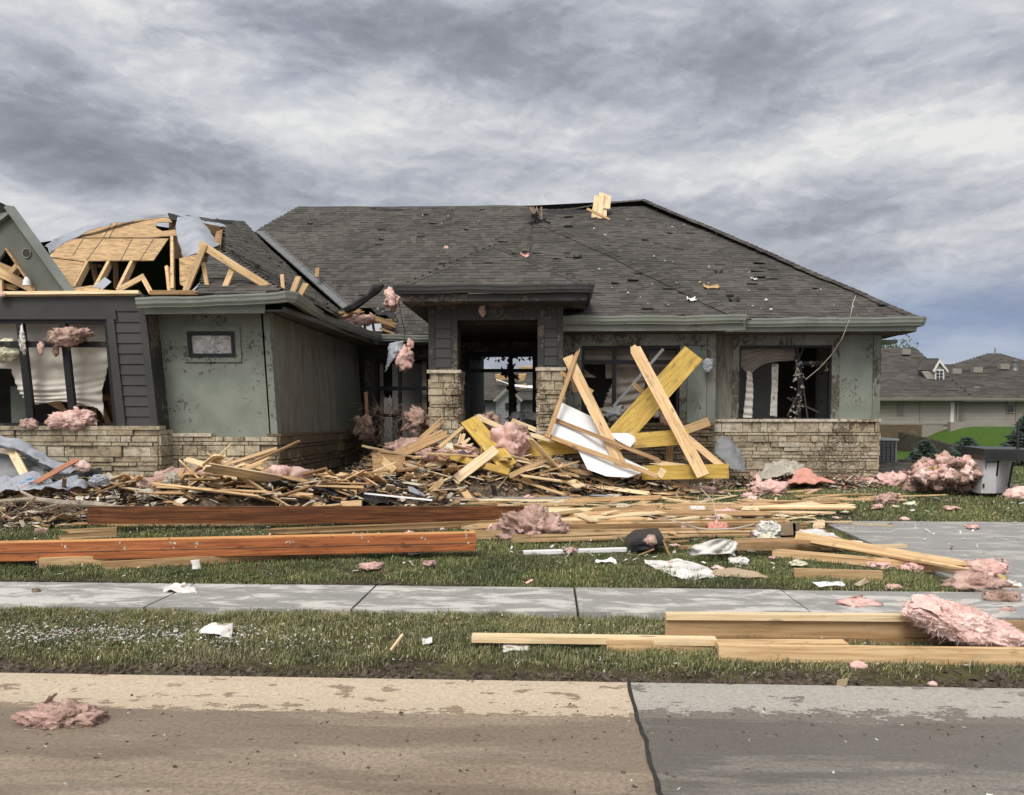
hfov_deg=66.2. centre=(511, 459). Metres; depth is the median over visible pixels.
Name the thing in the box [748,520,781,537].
white bag
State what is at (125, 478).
weathered scrap
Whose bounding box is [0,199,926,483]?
wrecked house
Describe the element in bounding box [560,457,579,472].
insulation shred
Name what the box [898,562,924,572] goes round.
insulation clump
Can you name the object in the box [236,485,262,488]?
weathered scrap
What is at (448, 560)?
grass
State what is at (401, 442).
insulation clump
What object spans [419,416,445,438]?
plank
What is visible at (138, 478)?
lumber scrap
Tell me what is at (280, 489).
sheathing scrap
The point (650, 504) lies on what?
plank
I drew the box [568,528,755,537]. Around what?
plank
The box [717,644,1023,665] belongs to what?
plank
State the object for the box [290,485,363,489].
lumber scrap
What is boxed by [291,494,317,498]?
weathered scrap
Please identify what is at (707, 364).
grey rag
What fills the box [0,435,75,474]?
grey wrap
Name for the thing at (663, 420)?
insulation clump
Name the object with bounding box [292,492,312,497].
lumber scrap
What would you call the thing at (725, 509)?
insulation clump
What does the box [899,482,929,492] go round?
insulation clump
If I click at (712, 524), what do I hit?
insulation clump
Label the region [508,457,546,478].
plank
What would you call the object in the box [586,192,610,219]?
board bundle
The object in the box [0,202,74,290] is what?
gable fragment
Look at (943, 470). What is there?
clump
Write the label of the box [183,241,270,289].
roof truss
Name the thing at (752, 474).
insulation clump
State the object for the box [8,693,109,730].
insulation clump
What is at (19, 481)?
crumpled wrap
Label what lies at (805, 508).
thin board
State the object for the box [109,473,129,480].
lumber scrap
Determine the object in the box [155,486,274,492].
broken board
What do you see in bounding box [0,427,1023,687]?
ground
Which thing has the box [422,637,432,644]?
drywall flake
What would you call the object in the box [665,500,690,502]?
lumber scrap
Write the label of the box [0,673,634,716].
curb
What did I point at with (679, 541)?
weathered scrap
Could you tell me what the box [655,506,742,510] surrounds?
thin board
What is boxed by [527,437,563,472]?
broken board
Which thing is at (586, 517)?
plank
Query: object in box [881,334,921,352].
leafy tree
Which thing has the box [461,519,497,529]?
plank
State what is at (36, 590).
mud lump
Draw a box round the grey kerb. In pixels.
[631,682,1023,723]
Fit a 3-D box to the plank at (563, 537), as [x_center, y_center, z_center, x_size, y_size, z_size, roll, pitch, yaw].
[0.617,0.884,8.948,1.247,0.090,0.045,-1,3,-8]
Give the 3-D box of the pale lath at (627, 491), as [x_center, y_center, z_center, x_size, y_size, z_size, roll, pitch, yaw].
[1.676,0.479,13.172,1.305,0.019,0.082,7,41,27]
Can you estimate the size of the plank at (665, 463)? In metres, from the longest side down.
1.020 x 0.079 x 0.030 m
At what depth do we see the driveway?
9.10 m
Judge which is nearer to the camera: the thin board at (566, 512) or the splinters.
the thin board at (566, 512)
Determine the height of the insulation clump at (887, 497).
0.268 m
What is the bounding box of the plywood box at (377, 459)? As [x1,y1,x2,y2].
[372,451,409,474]
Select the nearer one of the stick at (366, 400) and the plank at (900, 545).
the plank at (900, 545)
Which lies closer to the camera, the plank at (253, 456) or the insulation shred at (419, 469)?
the plank at (253, 456)
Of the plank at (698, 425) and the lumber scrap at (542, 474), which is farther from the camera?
the plank at (698, 425)
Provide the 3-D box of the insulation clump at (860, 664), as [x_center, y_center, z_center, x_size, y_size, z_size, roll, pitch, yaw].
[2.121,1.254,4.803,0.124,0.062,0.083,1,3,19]
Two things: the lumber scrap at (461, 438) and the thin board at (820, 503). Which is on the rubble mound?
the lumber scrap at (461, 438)
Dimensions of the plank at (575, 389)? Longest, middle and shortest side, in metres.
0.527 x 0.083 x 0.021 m
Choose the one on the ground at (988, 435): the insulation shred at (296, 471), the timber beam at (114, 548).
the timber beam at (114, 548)
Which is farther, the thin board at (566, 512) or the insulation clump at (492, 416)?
the insulation clump at (492, 416)
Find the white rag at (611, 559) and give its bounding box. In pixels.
[595,557,616,563]
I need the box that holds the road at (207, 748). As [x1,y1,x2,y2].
[0,706,657,794]
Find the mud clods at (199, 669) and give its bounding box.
[0,656,1023,689]
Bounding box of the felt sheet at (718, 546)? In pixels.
[687,539,737,555]
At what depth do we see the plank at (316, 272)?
19.81 m
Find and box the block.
[341,500,361,505]
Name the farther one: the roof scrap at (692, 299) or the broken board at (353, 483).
the roof scrap at (692, 299)
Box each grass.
[0,462,1023,591]
[0,602,1023,682]
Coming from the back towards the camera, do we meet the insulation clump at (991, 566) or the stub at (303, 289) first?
the stub at (303, 289)
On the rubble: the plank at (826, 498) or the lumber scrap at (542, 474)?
the lumber scrap at (542, 474)
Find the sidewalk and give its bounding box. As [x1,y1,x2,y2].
[0,582,1023,619]
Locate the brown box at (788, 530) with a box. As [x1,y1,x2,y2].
[778,522,799,537]
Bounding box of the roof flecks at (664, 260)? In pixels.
[377,214,856,314]
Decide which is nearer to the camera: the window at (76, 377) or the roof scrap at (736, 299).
the window at (76, 377)
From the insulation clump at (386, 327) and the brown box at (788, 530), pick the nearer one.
the brown box at (788, 530)
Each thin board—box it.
[473,523,497,529]
[477,499,558,501]
[513,503,586,505]
[548,508,592,511]
[553,505,610,515]
[565,495,661,501]
[582,509,654,515]
[591,522,634,523]
[593,505,663,510]
[605,517,647,519]
[638,521,698,522]
[648,516,672,517]
[652,513,713,517]
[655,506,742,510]
[662,504,752,508]
[662,511,775,516]
[733,499,841,504]
[734,504,855,510]
[749,501,819,510]
[751,502,849,505]
[758,507,852,508]
[765,500,839,502]
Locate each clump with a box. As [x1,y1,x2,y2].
[0,291,5,297]
[0,337,18,362]
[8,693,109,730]
[19,418,38,430]
[34,527,47,534]
[37,341,44,354]
[44,327,94,351]
[44,406,97,432]
[52,345,58,356]
[75,460,90,471]
[339,312,374,325]
[350,414,374,443]
[382,324,394,330]
[382,436,435,457]
[383,287,400,311]
[395,344,414,372]
[400,405,430,436]
[406,338,414,348]
[416,446,459,462]
[455,443,479,457]
[470,411,501,430]
[489,422,531,459]
[490,501,571,543]
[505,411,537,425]
[518,424,530,435]
[642,534,657,546]
[659,412,667,425]
[676,484,721,494]
[705,520,728,527]
[713,508,740,510]
[740,491,755,497]
[745,474,788,495]
[748,470,773,479]
[828,472,854,479]
[834,594,882,606]
[849,659,867,668]
[851,475,877,483]
[865,561,895,569]
[873,492,900,503]
[874,471,908,485]
[884,583,902,589]
[896,470,912,481]
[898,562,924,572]
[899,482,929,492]
[902,450,983,495]
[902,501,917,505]
[927,681,937,685]
[940,570,1012,591]
[959,557,1009,574]
[981,584,1021,601]
[999,605,1015,611]
[1000,486,1023,499]
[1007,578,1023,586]
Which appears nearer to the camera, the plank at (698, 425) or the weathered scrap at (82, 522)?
the weathered scrap at (82, 522)
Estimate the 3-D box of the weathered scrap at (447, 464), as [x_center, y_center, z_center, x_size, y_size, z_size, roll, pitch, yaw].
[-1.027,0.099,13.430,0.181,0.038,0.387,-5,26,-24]
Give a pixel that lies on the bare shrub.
(842, 463)
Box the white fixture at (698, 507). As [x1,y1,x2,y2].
[689,496,708,510]
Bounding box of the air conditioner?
[878,438,898,464]
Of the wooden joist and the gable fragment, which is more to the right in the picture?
the wooden joist
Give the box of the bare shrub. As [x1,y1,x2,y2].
[803,436,873,481]
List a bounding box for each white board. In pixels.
[551,403,647,476]
[812,581,844,587]
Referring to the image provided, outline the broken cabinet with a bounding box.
[961,422,1023,492]
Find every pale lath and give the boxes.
[220,443,231,454]
[297,479,329,484]
[374,462,396,470]
[428,471,450,477]
[431,488,460,490]
[586,483,649,494]
[598,503,658,505]
[662,480,699,493]
[686,494,727,495]
[702,495,738,501]
[788,514,817,519]
[806,521,851,522]
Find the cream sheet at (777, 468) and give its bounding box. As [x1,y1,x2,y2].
[749,459,803,482]
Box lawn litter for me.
[0,485,1023,583]
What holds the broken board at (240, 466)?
on the rubble mound
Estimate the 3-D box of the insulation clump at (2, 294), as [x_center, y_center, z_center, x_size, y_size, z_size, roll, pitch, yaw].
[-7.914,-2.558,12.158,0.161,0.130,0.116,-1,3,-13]
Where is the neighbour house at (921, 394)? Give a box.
[879,347,1023,449]
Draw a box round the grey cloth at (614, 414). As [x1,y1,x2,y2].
[606,405,626,426]
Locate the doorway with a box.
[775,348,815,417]
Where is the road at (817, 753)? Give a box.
[639,718,1023,794]
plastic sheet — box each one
[644,558,717,579]
[795,528,838,536]
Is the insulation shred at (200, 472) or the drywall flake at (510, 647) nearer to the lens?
the drywall flake at (510, 647)
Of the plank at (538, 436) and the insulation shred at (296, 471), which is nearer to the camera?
the insulation shred at (296, 471)
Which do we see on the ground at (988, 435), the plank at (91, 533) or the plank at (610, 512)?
the plank at (91, 533)
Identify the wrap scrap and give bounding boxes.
[408,486,425,495]
[590,494,610,496]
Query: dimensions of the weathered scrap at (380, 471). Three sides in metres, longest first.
1.084 x 0.066 x 0.034 m
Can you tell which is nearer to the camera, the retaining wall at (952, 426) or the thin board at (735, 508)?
the thin board at (735, 508)
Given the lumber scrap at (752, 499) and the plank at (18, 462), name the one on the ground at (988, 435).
the lumber scrap at (752, 499)
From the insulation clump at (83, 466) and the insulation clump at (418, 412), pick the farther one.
the insulation clump at (418, 412)
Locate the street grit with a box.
[2,694,1022,794]
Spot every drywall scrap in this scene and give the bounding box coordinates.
[75,495,84,500]
[105,495,119,498]
[171,497,187,504]
[188,486,206,492]
[259,493,271,496]
[279,498,296,500]
[380,475,395,477]
[385,484,394,490]
[402,482,423,485]
[444,476,453,481]
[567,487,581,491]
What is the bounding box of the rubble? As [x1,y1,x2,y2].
[0,456,1016,528]
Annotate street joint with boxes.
[627,679,662,794]
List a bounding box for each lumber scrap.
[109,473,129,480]
[121,487,170,498]
[135,475,143,482]
[151,484,186,488]
[162,486,195,491]
[179,459,205,483]
[185,472,198,475]
[240,462,262,470]
[242,492,291,505]
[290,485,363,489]
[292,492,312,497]
[307,502,322,505]
[321,479,349,481]
[322,503,341,505]
[326,470,338,478]
[345,470,367,480]
[353,470,379,488]
[401,459,409,466]
[404,472,413,480]
[449,464,457,473]
[453,433,464,463]
[454,481,474,501]
[537,471,549,476]
[564,466,616,486]
[606,500,626,503]
[634,501,651,503]
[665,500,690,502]
[678,503,729,503]
[743,498,762,500]
[786,489,817,492]
[802,494,841,499]
[829,498,906,500]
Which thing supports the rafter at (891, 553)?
on the rafter at (842, 558)
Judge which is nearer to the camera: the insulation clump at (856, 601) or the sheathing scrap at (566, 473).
the insulation clump at (856, 601)
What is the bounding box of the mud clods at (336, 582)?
[1,575,942,590]
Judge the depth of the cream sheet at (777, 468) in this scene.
14.73 m
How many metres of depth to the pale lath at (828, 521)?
10.19 m
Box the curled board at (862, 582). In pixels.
[853,577,868,585]
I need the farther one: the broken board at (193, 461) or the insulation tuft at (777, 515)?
the broken board at (193, 461)
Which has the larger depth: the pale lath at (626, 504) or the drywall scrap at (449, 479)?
the drywall scrap at (449, 479)
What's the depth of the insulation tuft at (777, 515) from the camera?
10.72 m
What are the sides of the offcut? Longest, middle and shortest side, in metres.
0.265 x 0.142 x 0.011 m
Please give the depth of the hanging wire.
15.65 m
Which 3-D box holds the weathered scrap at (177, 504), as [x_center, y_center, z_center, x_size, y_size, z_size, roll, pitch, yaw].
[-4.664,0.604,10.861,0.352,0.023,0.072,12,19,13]
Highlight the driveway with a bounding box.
[825,521,1023,592]
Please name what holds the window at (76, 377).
in the wrecked house at (244, 365)
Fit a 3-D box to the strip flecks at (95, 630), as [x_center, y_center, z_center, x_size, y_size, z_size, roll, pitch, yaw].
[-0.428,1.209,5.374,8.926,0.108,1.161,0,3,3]
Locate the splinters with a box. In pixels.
[367,443,679,496]
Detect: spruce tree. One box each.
[905,439,940,463]
[948,437,980,456]
[1000,413,1023,466]
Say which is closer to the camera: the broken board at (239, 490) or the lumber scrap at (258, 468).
the broken board at (239, 490)
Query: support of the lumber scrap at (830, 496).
on the ground at (988, 435)
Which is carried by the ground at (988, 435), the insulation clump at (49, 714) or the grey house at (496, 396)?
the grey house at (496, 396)
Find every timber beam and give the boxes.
[0,531,475,560]
[87,506,524,523]
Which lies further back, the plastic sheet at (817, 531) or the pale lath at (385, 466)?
the pale lath at (385, 466)
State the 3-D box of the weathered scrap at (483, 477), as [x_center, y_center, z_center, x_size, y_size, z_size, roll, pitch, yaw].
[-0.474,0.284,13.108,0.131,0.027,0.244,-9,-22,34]
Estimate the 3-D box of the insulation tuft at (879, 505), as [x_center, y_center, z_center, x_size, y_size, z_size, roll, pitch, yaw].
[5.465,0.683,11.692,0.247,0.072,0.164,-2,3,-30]
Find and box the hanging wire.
[395,304,404,339]
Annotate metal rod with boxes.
[612,348,663,406]
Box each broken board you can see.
[95,474,146,493]
[153,482,264,498]
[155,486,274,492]
[171,456,269,497]
[173,457,232,495]
[183,457,266,485]
[184,478,299,482]
[193,454,225,470]
[202,462,309,483]
[202,474,222,476]
[206,452,289,505]
[221,457,236,480]
[234,464,244,467]
[261,485,315,500]
[313,474,337,477]
[315,476,376,505]
[321,484,352,496]
[339,482,368,484]
[356,461,429,471]
[362,445,414,456]
[395,465,420,472]
[413,438,473,481]
[424,426,464,460]
[427,452,478,456]
[437,449,449,461]
[453,444,476,451]
[478,452,551,468]
[483,469,566,495]
[487,465,544,481]
[510,454,551,467]
[511,460,579,480]
[520,474,568,482]
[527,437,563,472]
[566,478,585,487]
[675,516,699,518]
[720,514,732,518]
[735,513,812,516]
[762,510,835,513]
[809,520,893,526]
[813,520,824,527]
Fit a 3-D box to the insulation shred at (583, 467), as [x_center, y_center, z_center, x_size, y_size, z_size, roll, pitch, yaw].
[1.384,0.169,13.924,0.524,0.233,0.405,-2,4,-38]
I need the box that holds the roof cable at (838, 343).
[805,296,855,379]
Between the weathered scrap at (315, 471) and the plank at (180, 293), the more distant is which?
the plank at (180, 293)
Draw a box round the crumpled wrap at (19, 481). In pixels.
[0,471,88,492]
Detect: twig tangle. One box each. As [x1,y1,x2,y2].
[0,495,89,521]
[347,393,428,459]
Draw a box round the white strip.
[364,493,432,500]
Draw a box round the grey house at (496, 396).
[484,366,532,425]
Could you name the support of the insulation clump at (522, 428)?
on the insulation clump at (510, 437)
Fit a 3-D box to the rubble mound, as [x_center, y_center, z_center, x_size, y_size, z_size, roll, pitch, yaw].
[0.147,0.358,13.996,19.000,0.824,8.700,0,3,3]
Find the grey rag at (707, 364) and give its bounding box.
[703,358,712,372]
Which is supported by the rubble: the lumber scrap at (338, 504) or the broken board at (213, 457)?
the broken board at (213, 457)
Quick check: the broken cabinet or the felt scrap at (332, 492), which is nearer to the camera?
the felt scrap at (332, 492)
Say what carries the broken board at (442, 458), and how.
on the broken board at (440, 464)
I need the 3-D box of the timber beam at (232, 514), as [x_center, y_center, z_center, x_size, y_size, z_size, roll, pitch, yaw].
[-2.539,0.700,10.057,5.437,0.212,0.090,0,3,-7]
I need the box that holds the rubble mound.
[0,461,861,525]
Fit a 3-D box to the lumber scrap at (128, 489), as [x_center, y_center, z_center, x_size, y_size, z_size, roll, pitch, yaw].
[-5.172,0.475,11.125,0.745,0.026,0.084,11,-23,4]
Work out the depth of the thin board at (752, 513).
10.79 m
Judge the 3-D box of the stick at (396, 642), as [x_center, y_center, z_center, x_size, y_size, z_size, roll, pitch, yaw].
[-0.745,1.180,5.078,0.014,0.014,0.142,2,35,31]
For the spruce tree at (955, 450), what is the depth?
18.93 m
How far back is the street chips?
3.91 m
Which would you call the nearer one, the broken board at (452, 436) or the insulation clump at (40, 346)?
the insulation clump at (40, 346)
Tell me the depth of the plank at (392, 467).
13.55 m
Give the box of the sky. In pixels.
[0,0,1023,368]
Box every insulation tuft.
[356,561,384,569]
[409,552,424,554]
[422,559,437,566]
[562,546,577,553]
[709,565,723,569]
[746,496,759,499]
[758,533,776,537]
[775,514,790,516]
[788,559,808,565]
[872,503,883,507]
[942,505,961,509]
[964,524,980,528]
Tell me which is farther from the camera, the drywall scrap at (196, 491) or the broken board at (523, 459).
the broken board at (523, 459)
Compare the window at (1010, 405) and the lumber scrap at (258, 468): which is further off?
the window at (1010, 405)
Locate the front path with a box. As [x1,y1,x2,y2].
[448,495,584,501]
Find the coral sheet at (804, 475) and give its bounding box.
[788,467,835,484]
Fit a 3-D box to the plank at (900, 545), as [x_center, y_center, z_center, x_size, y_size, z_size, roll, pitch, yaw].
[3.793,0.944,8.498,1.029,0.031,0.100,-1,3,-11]
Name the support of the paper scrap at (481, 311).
hanging from the wrecked house at (244, 365)
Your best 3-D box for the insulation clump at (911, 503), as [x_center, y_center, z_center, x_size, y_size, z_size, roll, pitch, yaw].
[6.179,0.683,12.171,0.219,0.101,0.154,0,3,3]
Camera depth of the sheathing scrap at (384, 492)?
11.61 m
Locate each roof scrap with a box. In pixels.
[687,296,696,300]
[703,283,719,288]
[728,296,740,301]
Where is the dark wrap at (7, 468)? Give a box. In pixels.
[0,453,44,477]
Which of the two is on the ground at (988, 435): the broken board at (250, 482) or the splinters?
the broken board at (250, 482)
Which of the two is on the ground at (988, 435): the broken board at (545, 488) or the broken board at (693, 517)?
the broken board at (693, 517)
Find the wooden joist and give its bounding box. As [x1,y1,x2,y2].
[664,611,951,644]
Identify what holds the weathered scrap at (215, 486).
on the rubble mound
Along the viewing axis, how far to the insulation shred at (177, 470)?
11.90 m
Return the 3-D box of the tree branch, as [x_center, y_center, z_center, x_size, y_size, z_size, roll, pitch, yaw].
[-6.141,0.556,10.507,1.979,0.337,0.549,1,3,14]
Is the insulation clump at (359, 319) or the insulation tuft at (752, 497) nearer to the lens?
the insulation tuft at (752, 497)
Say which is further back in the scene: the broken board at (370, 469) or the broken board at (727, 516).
the broken board at (370, 469)
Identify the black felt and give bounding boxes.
[52,467,102,481]
[325,491,390,504]
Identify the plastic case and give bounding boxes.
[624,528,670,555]
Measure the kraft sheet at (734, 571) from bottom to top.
0.052 m
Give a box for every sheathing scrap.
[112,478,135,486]
[219,480,244,486]
[270,487,288,492]
[279,475,310,482]
[377,490,399,498]
[428,477,443,491]
[442,468,449,473]
[520,474,533,485]
[554,472,577,475]
[665,496,684,497]
[682,488,700,490]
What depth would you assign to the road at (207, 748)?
3.74 m
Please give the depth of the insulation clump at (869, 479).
15.46 m
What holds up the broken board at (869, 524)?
on the ground at (988, 435)
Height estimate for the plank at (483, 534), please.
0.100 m
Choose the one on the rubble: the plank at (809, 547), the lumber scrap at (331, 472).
the lumber scrap at (331, 472)
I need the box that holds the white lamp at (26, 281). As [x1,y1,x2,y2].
[22,267,30,285]
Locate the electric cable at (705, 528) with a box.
[642,489,754,529]
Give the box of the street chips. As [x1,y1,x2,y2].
[25,697,992,794]
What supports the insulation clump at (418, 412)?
on the wrecked house at (244, 365)
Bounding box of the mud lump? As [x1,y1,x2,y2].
[32,588,41,591]
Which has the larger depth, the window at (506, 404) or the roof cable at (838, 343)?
the window at (506, 404)
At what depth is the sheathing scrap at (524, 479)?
13.06 m
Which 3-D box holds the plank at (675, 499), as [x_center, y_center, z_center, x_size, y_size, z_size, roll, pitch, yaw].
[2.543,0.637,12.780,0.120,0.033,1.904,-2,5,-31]
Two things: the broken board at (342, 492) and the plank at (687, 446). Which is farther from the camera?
the plank at (687, 446)
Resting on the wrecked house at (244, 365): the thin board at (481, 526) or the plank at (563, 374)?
the plank at (563, 374)
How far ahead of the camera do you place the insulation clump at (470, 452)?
13.81 m
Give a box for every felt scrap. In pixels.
[271,480,293,490]
[309,484,326,490]
[323,487,340,496]
[578,474,600,476]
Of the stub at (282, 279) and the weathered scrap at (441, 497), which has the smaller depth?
the weathered scrap at (441, 497)
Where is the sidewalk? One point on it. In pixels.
(654, 603)
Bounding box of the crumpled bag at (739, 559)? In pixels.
[728,555,748,564]
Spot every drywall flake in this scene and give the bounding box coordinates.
[163,582,197,592]
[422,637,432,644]
[503,643,529,652]
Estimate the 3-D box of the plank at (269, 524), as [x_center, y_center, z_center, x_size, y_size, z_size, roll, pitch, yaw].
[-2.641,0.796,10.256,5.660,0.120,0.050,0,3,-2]
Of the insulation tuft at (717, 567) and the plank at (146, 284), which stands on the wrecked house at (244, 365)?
the plank at (146, 284)
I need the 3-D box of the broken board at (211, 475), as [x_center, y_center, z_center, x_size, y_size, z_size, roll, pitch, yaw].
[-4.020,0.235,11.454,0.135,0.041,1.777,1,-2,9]
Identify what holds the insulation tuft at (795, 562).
on the ground at (988, 435)
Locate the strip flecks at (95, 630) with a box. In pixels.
[0,608,1014,677]
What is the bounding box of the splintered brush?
[528,206,550,224]
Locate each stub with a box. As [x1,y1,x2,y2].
[280,274,284,290]
[290,276,301,291]
[298,283,308,295]
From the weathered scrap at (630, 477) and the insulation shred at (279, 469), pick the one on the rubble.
the insulation shred at (279, 469)
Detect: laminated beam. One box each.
[449,453,510,475]
[461,416,516,467]
[525,429,688,457]
[610,346,701,432]
[641,464,728,479]
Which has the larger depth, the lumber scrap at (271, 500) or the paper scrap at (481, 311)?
the paper scrap at (481, 311)
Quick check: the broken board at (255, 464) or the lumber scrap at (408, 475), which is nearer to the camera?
the broken board at (255, 464)
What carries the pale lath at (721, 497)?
on the ground at (988, 435)
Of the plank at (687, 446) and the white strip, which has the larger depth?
the plank at (687, 446)
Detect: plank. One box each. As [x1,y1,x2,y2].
[0,262,20,275]
[0,268,32,290]
[0,278,3,290]
[2,290,141,296]
[4,283,18,290]
[6,449,28,474]
[8,264,18,273]
[39,556,173,567]
[57,527,117,538]
[85,288,104,290]
[89,523,397,526]
[102,552,390,569]
[116,274,144,289]
[142,277,151,292]
[149,290,228,296]
[229,447,277,464]
[248,440,299,463]
[268,520,498,534]
[315,267,318,277]
[339,308,364,317]
[368,314,396,327]
[370,450,396,472]
[394,430,448,453]
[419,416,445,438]
[453,446,498,482]
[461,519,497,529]
[469,530,502,538]
[471,633,716,645]
[477,414,500,427]
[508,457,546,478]
[511,419,535,432]
[512,532,618,542]
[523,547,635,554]
[530,432,554,442]
[544,433,658,478]
[545,349,579,438]
[555,418,661,462]
[560,370,593,392]
[561,511,666,519]
[562,518,785,525]
[563,354,627,479]
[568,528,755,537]
[569,522,809,528]
[571,377,577,392]
[573,513,598,521]
[601,510,619,514]
[606,639,712,652]
[630,345,708,478]
[632,382,660,411]
[637,504,663,505]
[644,418,710,449]
[649,459,689,464]
[657,468,665,478]
[662,497,692,502]
[665,446,672,461]
[677,545,693,548]
[689,435,723,463]
[701,537,841,545]
[715,639,848,647]
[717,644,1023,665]
[733,538,842,550]
[793,493,875,496]
[793,568,882,579]
[804,481,836,494]
[809,497,848,499]
[821,543,907,550]
[858,494,947,498]
[1002,620,1023,629]
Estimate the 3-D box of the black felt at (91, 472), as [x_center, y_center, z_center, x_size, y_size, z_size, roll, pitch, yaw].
[-6.520,0.233,11.631,0.932,0.216,0.372,-1,3,-15]
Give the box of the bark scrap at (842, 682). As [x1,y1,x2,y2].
[836,677,848,686]
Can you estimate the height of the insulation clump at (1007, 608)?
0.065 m
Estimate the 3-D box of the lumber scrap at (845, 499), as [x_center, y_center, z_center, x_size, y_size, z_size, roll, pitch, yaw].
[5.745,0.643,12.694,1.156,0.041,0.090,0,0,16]
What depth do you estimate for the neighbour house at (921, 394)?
39.86 m
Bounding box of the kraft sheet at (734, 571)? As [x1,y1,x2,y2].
[711,567,770,577]
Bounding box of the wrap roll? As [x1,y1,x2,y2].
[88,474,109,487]
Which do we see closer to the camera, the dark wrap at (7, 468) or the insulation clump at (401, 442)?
the dark wrap at (7, 468)
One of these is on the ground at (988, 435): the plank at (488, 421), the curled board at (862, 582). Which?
the curled board at (862, 582)
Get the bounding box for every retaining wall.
[898,432,954,451]
[947,422,1016,431]
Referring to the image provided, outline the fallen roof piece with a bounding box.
[878,459,912,472]
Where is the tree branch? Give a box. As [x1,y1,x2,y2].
[0,486,120,514]
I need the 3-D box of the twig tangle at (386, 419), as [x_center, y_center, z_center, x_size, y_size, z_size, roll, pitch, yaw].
[-2.498,-0.653,16.310,2.196,1.521,2.146,0,3,3]
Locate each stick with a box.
[21,457,78,491]
[364,392,369,440]
[390,634,403,650]
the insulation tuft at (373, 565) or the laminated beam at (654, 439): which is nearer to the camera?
the insulation tuft at (373, 565)
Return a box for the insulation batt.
[896,593,1023,646]
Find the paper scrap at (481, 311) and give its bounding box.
[478,305,485,316]
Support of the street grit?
on the road at (817, 753)
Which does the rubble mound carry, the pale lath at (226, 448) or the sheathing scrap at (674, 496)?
the pale lath at (226, 448)
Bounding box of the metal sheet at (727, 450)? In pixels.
[715,435,747,470]
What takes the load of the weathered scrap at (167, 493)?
on the rubble mound
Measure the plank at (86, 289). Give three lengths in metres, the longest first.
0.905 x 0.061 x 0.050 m
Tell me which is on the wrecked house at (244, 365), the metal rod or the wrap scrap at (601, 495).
the metal rod
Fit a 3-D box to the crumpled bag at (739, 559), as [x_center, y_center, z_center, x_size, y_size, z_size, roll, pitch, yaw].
[2.248,0.988,7.790,0.211,0.094,0.134,1,3,12]
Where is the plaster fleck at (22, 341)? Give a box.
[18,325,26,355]
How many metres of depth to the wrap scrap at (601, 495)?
12.94 m
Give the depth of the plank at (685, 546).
8.57 m
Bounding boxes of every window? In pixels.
[0,320,116,425]
[187,332,234,356]
[375,357,429,447]
[484,403,508,411]
[581,346,679,422]
[738,345,831,418]
[897,403,904,414]
[1006,401,1014,412]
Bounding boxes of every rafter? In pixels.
[772,548,961,571]
[795,531,971,569]
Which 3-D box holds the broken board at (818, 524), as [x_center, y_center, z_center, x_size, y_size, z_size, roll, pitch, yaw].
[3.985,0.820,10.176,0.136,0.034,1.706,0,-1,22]
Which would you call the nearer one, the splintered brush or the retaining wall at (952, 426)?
the splintered brush
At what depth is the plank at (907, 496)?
13.13 m
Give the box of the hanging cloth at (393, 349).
[384,341,403,372]
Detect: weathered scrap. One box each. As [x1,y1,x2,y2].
[55,523,87,525]
[61,477,66,489]
[71,522,106,524]
[121,474,130,481]
[144,492,196,494]
[163,500,184,505]
[176,468,185,481]
[207,483,225,488]
[215,495,228,501]
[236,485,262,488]
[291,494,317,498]
[302,467,326,475]
[312,481,338,484]
[337,469,389,477]
[356,475,372,479]
[368,473,387,484]
[406,461,442,470]
[425,489,446,494]
[437,494,446,500]
[444,462,459,469]
[465,501,500,504]
[476,503,496,505]
[478,474,489,478]
[610,475,641,478]
[663,535,689,537]
[670,540,689,542]
[671,482,689,487]
[708,533,716,538]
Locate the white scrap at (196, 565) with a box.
[190,559,201,569]
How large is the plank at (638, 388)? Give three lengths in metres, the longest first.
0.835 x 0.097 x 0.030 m
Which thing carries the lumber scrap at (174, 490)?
on the rubble
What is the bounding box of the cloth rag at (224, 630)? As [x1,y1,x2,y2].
[198,622,233,637]
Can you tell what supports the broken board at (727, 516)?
on the ground at (988, 435)
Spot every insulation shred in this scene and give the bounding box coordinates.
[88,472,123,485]
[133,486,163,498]
[135,474,165,488]
[150,466,175,476]
[162,470,188,483]
[173,465,197,472]
[186,469,198,477]
[197,462,239,477]
[262,465,314,482]
[269,464,289,474]
[402,461,426,474]
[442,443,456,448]
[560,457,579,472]
[580,464,593,472]
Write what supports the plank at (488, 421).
on the insulation clump at (492, 416)
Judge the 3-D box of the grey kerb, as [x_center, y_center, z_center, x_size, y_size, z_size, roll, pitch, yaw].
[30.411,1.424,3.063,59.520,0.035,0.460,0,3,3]
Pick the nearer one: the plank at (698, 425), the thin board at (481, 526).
the thin board at (481, 526)
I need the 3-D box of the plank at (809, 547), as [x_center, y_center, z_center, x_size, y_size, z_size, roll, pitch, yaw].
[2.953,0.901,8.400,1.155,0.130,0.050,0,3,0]
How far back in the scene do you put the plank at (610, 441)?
13.34 m
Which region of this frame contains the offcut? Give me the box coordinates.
[93,277,110,289]

